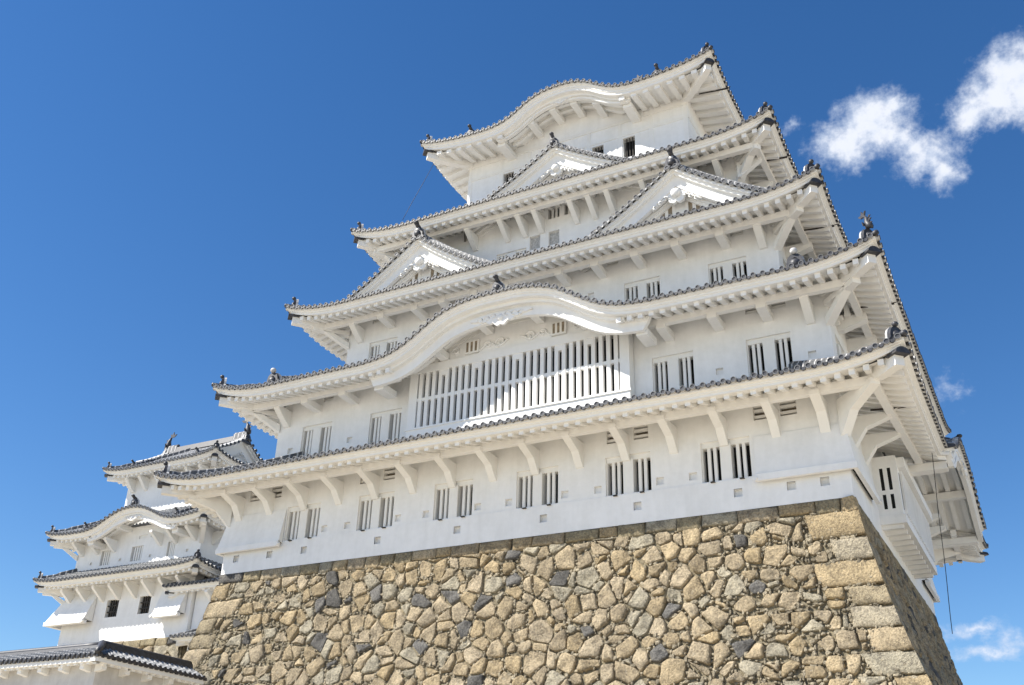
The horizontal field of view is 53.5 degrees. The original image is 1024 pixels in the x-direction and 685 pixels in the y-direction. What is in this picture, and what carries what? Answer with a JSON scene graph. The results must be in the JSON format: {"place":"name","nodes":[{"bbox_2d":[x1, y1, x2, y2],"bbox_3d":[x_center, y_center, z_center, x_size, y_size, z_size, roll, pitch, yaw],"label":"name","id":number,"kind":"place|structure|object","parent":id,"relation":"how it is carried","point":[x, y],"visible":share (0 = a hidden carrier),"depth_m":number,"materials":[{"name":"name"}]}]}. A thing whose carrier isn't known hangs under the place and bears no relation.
{"place":"outdoors","nodes":[
{"label":"outdoors","id":0,"kind":"place"},
{"bbox_2d":[0,0,1023,684],"label":"sky","id":1,"kind":"structure","parent":0,"point":[174,174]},
{"label":"ground","id":2,"kind":"structure","parent":0,"visible":0},
{"bbox_2d":[0,642,112,684],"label":"plaster wall","id":3,"kind":"structure","parent":2,"relation":"on","point":[64,665],"depth_m":35.54,"materials":[{"name":"paint"}]},
{"bbox_2d":[85,640,206,684],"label":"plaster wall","id":4,"kind":"structure","parent":2,"relation":"on","point":[129,665],"depth_m":36.27,"materials":[{"name":"tile"}]},
{"bbox_2d":[114,637,187,658],"bbox_3d":[-21.604,25.956,62.302,20.533,13.143,16.764,-12,-30,25],"label":"stone base","id":5,"kind":"object","parent":2,"relation":"on","point":[165,646],"visible":0.16,"depth_m":59.61,"materials":[{"name":"beige stone"}]},
{"bbox_2d":[33,420,262,645],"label":"keep","id":6,"kind":"structure","parent":5,"relation":"on","point":[141,546],"depth_m":63.68,"materials":[{"name":"paint"}]},
{"bbox_2d":[99,550,111,565],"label":"window","id":7,"kind":"structure","parent":6,"relation":"in","point":[105,556],"depth_m":65.47,"materials":[{"name":"white paint"}]},
{"bbox_2d":[104,599,118,617],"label":"window","id":8,"kind":"structure","parent":6,"relation":"in","point":[112,605],"depth_m":63.30,"materials":[{"name":"white paint"}]},
{"bbox_2d":[129,545,143,561],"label":"window","id":9,"kind":"structure","parent":6,"relation":"in","point":[136,553],"depth_m":64.31,"materials":[{"name":"white paint"}]},
{"bbox_2d":[137,596,150,613],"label":"window","id":10,"kind":"structure","parent":6,"relation":"in","point":[144,604],"depth_m":62.12,"materials":[{"name":"white paint"}]},
{"bbox_2d":[166,541,175,556],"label":"window","id":11,"kind":"structure","parent":6,"relation":"in","point":[171,546],"depth_m":63.04,"materials":[{"name":"white paint"}]},
{"bbox_2d":[169,629,196,649],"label":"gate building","id":12,"kind":"structure","parent":5,"relation":"on","point":[183,638],"depth_m":58.45,"materials":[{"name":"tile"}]},
{"bbox_2d":[162,576,219,629],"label":"corridor building","id":13,"kind":"structure","parent":5,"relation":"on","point":[204,588],"depth_m":59.97,"materials":[{"name":"paint"}]},
{"bbox_2d":[182,495,962,684],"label":"stone base","id":14,"kind":"object","parent":2,"relation":"on","point":[823,592],"visible":0.96,"depth_m":35.67,"materials":[{"name":"beige stone"}]},
{"bbox_2d":[153,42,988,615],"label":"castle keep","id":15,"kind":"structure","parent":14,"relation":"on","point":[671,292],"depth_m":43.42,"materials":[{"name":"paint"}]},
{"bbox_2d":[284,502,320,540],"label":"window","id":16,"kind":"structure","parent":15,"relation":"in","point":[304,523],"depth_m":44.25,"materials":[{"name":"white paint"}]},
{"bbox_2d":[300,421,331,455],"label":"window","id":17,"kind":"structure","parent":15,"relation":"in","point":[315,438],"depth_m":48.63,"materials":[{"name":"white paint"}]},
{"bbox_2d":[356,491,394,530],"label":"window","id":18,"kind":"structure","parent":15,"relation":"in","point":[376,513],"depth_m":42.63,"materials":[{"name":"white paint"}]},
{"bbox_2d":[368,337,396,359],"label":"window","id":19,"kind":"structure","parent":15,"relation":"in","point":[378,347],"depth_m":51.94,"materials":[{"name":"white paint"}]},
{"bbox_2d":[368,408,401,443],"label":"window","id":20,"kind":"structure","parent":15,"relation":"in","point":[384,425],"depth_m":46.94,"materials":[{"name":"white paint"}]},
{"bbox_2d":[433,479,472,520],"bbox_3d":[-2.313,6.403,40.994,1.800,1.585,0.560,-12,-30,25],"label":"window","id":21,"kind":"structure","parent":15,"relation":"in","point":[456,501],"depth_m":41.04,"materials":[{"name":"white paint"}]},
{"bbox_2d":[503,171,513,185],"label":"window","id":22,"kind":"structure","parent":15,"relation":"in","point":[506,176],"depth_m":57.95,"materials":[{"name":"white paint"}]},
{"bbox_2d":[497,248,525,259],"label":"window","id":23,"kind":"structure","parent":15,"relation":"in","point":[523,250],"depth_m":52.94,"materials":[{"name":"white paint"}]},
{"bbox_2d":[405,317,634,437],"bbox_3d":[0.167,1.328,44.143,10.800,5.214,0.550,-12,-30,25],"label":"lattice window","id":24,"kind":"structure","parent":15,"relation":"in","point":[527,367],"depth_m":43.90,"materials":[{"name":"white paint"}]},
{"bbox_2d":[530,234,539,249],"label":"window","id":25,"kind":"structure","parent":15,"relation":"in","point":[534,240],"depth_m":52.63,"materials":[{"name":"white paint"}]},
{"bbox_2d":[516,465,557,508],"bbox_3d":[1.031,5.677,39.388,1.800,1.585,0.560,-12,-30,25],"label":"window","id":26,"kind":"structure","parent":15,"relation":"in","point":[542,488],"depth_m":39.44,"materials":[{"name":"white paint"}]},
{"bbox_2d":[548,206,558,218],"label":"window","id":27,"kind":"structure","parent":15,"relation":"in","point":[553,213],"depth_m":52.92,"materials":[{"name":"white paint"}]},
{"bbox_2d":[549,229,558,244],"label":"window","id":28,"kind":"structure","parent":15,"relation":"in","point":[553,235],"depth_m":52.17,"materials":[{"name":"white paint"}]},
{"bbox_2d":[564,203,575,214],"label":"window","id":29,"kind":"structure","parent":15,"relation":"in","point":[566,210],"depth_m":52.59,"materials":[{"name":"white paint"}]},
{"bbox_2d":[592,145,603,153],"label":"window","id":30,"kind":"structure","parent":15,"relation":"in","point":[599,149],"depth_m":55.63,"materials":[{"name":"white paint"}]},
{"bbox_2d":[605,451,651,496],"bbox_3d":[4.367,4.954,37.786,1.800,1.585,0.560,-12,-30,25],"label":"window","id":31,"kind":"structure","parent":15,"relation":"in","point":[633,475],"depth_m":37.85,"materials":[{"name":"white paint"}]},
{"bbox_2d":[623,135,634,156],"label":"window","id":32,"kind":"structure","parent":15,"relation":"in","point":[629,142],"depth_m":54.75,"materials":[{"name":"black paint"}]},
{"bbox_2d":[624,276,659,300],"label":"window","id":33,"kind":"structure","parent":15,"relation":"in","point":[647,287],"depth_m":45.91,"materials":[{"name":"white paint"}]},
{"bbox_2d":[652,350,694,392],"bbox_3d":[6.542,1.284,40.961,1.740,1.675,0.560,-12,-30,25],"label":"window","id":34,"kind":"structure","parent":15,"relation":"in","point":[675,371],"depth_m":41.04,"materials":[{"name":"white paint"}]},
{"bbox_2d":[700,436,751,482],"bbox_3d":[7.658,4.240,36.206,1.800,1.585,0.560,-12,-30,25],"label":"window","id":35,"kind":"structure","parent":15,"relation":"in","point":[733,460],"depth_m":36.26,"materials":[{"name":"white paint"}]},
{"bbox_2d":[708,256,747,284],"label":"window","id":36,"kind":"structure","parent":15,"relation":"in","point":[726,269],"depth_m":44.24,"materials":[{"name":"white paint"}]},
{"bbox_2d":[746,331,792,375],"bbox_3d":[9.992,0.535,39.304,1.740,1.675,0.560,-12,-30,25],"label":"window","id":37,"kind":"structure","parent":15,"relation":"in","point":[768,353],"depth_m":39.39,"materials":[{"name":"white paint"}]},
{"bbox_2d":[835,334,843,354],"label":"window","id":38,"kind":"structure","parent":15,"relation":"in","point":[840,350],"depth_m":39.71,"materials":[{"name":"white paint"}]},
{"bbox_2d":[871,455,937,578],"bbox_3d":[16.121,7.261,41.343,1.170,2.820,8.160,-12,-30,25],"label":"bay window","id":39,"kind":"structure","parent":15,"relation":"in","point":[905,515],"depth_m":38.95,"materials":[{"name":"white paint"}]},
{"bbox_2d":[932,454,952,633],"bbox_3d":[15.303,6.698,36.288,0.043,7.809,2.950,-13,-31,27],"label":"cable","id":40,"kind":"object","parent":15,"relation":"hanging from","point":[942,545],"visible":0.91,"depth_m":35.79,"materials":[{"name":"metal"}]}
]}

